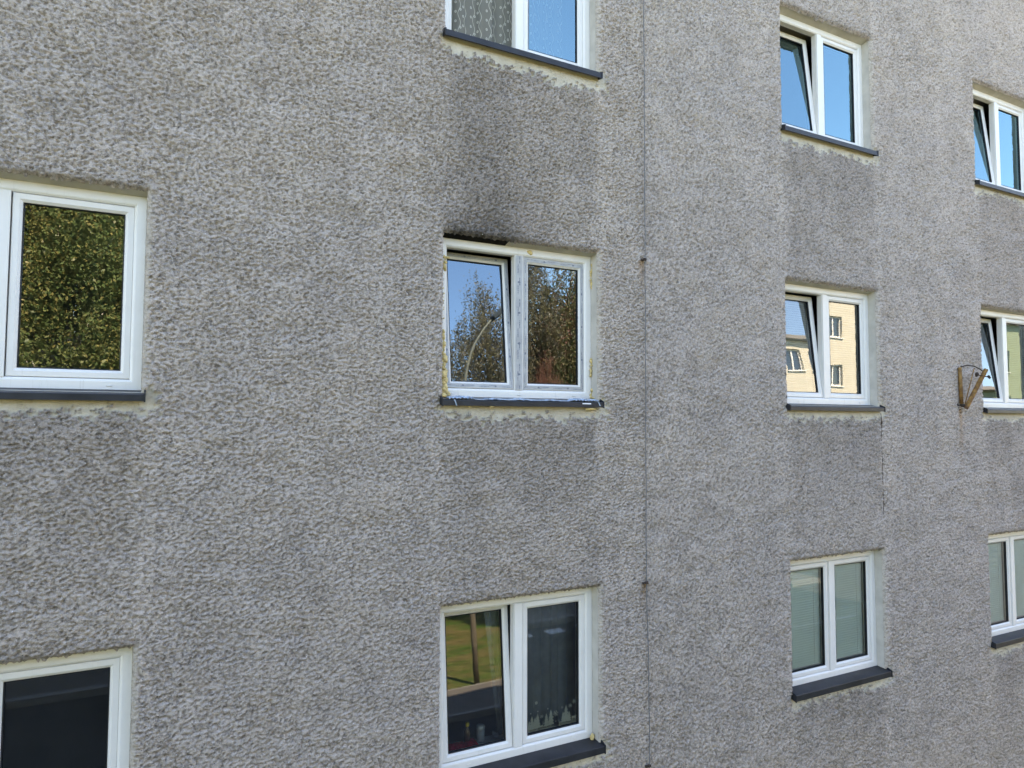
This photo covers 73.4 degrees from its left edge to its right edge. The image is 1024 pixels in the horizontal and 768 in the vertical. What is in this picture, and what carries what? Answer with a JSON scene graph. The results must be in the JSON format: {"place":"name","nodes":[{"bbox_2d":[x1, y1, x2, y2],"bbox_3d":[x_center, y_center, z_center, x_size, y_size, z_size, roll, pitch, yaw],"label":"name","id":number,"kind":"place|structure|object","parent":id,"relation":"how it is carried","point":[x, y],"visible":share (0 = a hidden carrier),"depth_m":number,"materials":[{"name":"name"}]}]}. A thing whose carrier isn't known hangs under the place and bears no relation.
{"place":"outdoors","nodes":[
{"label":"outdoors","id":0,"kind":"place"},
{"bbox_2d":[492,728,502,737],"bbox_3d":[-0.104,3.043,5.982,0.137,0.077,0.082,1,-3,-11],"label":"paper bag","id":1,"kind":"object","parent":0,"point":[495,732],"visible":0.59,"depth_m":5.96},
{"label":"ground","id":2,"kind":"structure","parent":0,"visible":0},
{"bbox_2d":[0,0,1023,767],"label":"apartment building","id":3,"kind":"structure","parent":2,"relation":"on","point":[364,364],"depth_m":6.02,"materials":[{"name":"grey concrete"}]},
{"bbox_2d":[0,647,132,767],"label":"window","id":4,"kind":"structure","parent":3,"relation":"in","point":[73,711],"depth_m":7.06,"materials":[{"name":"white plastic"}]},
{"bbox_2d":[0,171,147,403],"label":"window","id":5,"kind":"structure","parent":3,"relation":"in","point":[73,260],"depth_m":4.64,"materials":[{"name":"white plastic"}]},
{"bbox_2d":[449,738,477,750],"bbox_3d":[-0.450,3.056,5.775,0.348,0.097,0.201,2,-3,-27],"label":"red cloth","id":6,"kind":"object","parent":3,"relation":"on","point":[462,744],"visible":0.58,"depth_m":5.77,"materials":[{"name":"red fabric"}]},
{"bbox_2d":[464,721,470,741],"bbox_3d":[-0.383,2.982,5.868,0.056,0.177,0.055,2,-3,-27],"label":"bottle","id":7,"kind":"object","parent":3,"relation":"on","point":[467,731],"visible":0.9,"depth_m":5.85,"materials":[{"name":"yellow plastic"}]},
{"bbox_2d":[476,723,484,741],"bbox_3d":[-0.272,3.006,5.913,0.076,0.135,0.074,2,-3,-27],"label":"ceramic jar","id":8,"kind":"object","parent":3,"relation":"on","point":[480,731],"visible":1,"depth_m":5.89,"materials":[{"name":"white ceramic"}]},
{"bbox_2d":[484,605,508,734],"bbox_3d":[-0.145,2.424,5.937,0.267,1.200,0.030,2,-3,-27],"label":"parted curtain","id":9,"kind":"object","parent":3,"relation":"hanging from","point":[492,627],"visible":0.4,"depth_m":5.93,"materials":[{"name":"grey fabric"}]},
{"bbox_2d":[454,0,561,57],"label":"net curtain","id":10,"kind":"object","parent":3,"relation":"hanging from","point":[504,41],"visible":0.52,"depth_m":6.18,"materials":[{"name":"white fabric"}]},
{"bbox_2d":[439,198,644,441],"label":"window","id":11,"kind":"structure","parent":3,"relation":"in","point":[521,330],"depth_m":6.26,"materials":[{"name":"white plastic"}]},
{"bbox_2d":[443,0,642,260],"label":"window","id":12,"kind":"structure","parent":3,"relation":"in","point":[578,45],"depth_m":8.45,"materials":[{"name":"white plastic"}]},
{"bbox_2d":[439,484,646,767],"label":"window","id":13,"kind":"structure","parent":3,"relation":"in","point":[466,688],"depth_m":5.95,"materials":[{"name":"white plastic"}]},
{"bbox_2d":[528,603,573,725],"bbox_3d":[0.280,2.435,6.117,0.665,1.200,0.035,2,-3,-27],"label":"dark curtain","id":14,"kind":"object","parent":3,"relation":"hanging from","point":[551,658],"visible":0.6,"depth_m":6.14,"materials":[{"name":"grey fabric"}]},
{"bbox_2d":[528,699,575,731],"bbox_3d":[0.357,2.858,5.977,0.519,0.245,0.001,2,-3,-27],"label":"window sticker","id":15,"kind":"object","parent":3,"relation":"attached to","point":[550,722],"depth_m":5.96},
{"bbox_2d":[641,0,650,767],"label":"lightning conductor","id":16,"kind":"object","parent":3,"relation":"attached to","point":[646,582],"visible":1,"depth_m":6.34,"materials":[{"name":"metal"}]},
{"bbox_2d":[785,301,813,391],"bbox_3d":[3.145,-0.425,7.699,0.530,1.055,0.135,2,-3,-27],"label":"window pane","id":17,"kind":"object","parent":3,"relation":"attached to","point":[801,386],"visible":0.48,"depth_m":7.73,"materials":[{"name":"clear glass"}]},
{"bbox_2d":[790,568,820,669],"bbox_3d":[3.171,2.542,7.483,0.538,1.071,0.024,2,-3,-27],"label":"venetian blind","id":18,"kind":"object","parent":3,"relation":"attached to","point":[805,615],"visible":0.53,"depth_m":7.50,"materials":[{"name":"paint"}]},
{"bbox_2d":[779,5,878,156],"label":"window","id":19,"kind":"structure","parent":3,"relation":"in","point":[825,98],"depth_m":8.21,"materials":[{"name":"white plastic"}]},
{"bbox_2d":[785,279,885,411],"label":"window","id":20,"kind":"structure","parent":3,"relation":"in","point":[816,298],"depth_m":7.83,"materials":[{"name":"white plastic"}]},
{"bbox_2d":[790,549,892,702],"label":"window","id":21,"kind":"structure","parent":3,"relation":"in","point":[832,675],"depth_m":7.61,"materials":[{"name":"white plastic"}]},
{"bbox_2d":[829,302,856,392],"bbox_3d":[3.820,-0.418,7.977,0.530,1.060,0.024,2,-3,-27],"label":"window pane","id":22,"kind":"object","parent":3,"relation":"attached to","point":[845,382],"visible":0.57,"depth_m":7.99,"materials":[{"name":"clear glass"}]},
{"bbox_2d":[835,562,862,659],"bbox_3d":[3.809,2.561,7.814,0.538,1.071,0.024,2,-3,-27],"label":"venetian blind","id":23,"kind":"object","parent":3,"relation":"attached to","point":[848,610],"visible":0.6,"depth_m":7.83,"materials":[{"name":"paint"}]},
{"bbox_2d":[881,417,884,510],"bbox_3d":[4.280,0.918,7.910,0.038,1.165,0.015,2,-3,-27],"label":"hanging cable","id":24,"kind":"object","parent":3,"relation":"hanging from","point":[882,459],"visible":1,"depth_m":7.91,"materials":[{"name":"metal"}]},
{"bbox_2d":[956,365,990,409],"bbox_3d":[5.816,0.041,8.607,0.443,0.570,0.191,0,-3,6],"label":"flag holder","id":25,"kind":"object","parent":3,"relation":"attached to","point":[967,404],"visible":0.99,"depth_m":8.61,"materials":[{"name":"paint"}]},
{"bbox_2d":[988,543,1003,622],"bbox_3d":[6.390,2.640,9.151,0.537,1.071,0.024,2,-3,-27],"label":"venetian blind","id":26,"kind":"object","parent":3,"relation":"attached to","point":[996,583],"visible":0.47,"depth_m":9.20,"materials":[{"name":"paint"}]},
{"bbox_2d":[972,82,1023,198],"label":"window","id":27,"kind":"structure","parent":3,"relation":"in","point":[998,120],"depth_m":9.85,"materials":[{"name":"white plastic"}]},
{"bbox_2d":[980,307,1023,412],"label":"window","id":28,"kind":"structure","parent":3,"relation":"in","point":[996,399],"depth_m":9.44,"materials":[{"name":"white plastic"}]},
{"bbox_2d":[988,531,1023,648],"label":"window","id":29,"kind":"structure","parent":3,"relation":"in","point":[1010,631],"depth_m":9.22,"materials":[{"name":"white plastic"}]},
{"bbox_2d":[1006,324,1023,398],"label":"venetian blind","id":30,"kind":"object","parent":3,"relation":"attached to","point":[1015,382],"visible":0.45,"depth_m":9.67,"materials":[{"name":"paint"}]},
{"bbox_2d":[1014,539,1023,616],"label":"venetian blind","id":31,"kind":"object","parent":3,"relation":"attached to","point":[1019,562],"visible":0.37,"depth_m":9.46,"materials":[{"name":"paint"}]}
]}

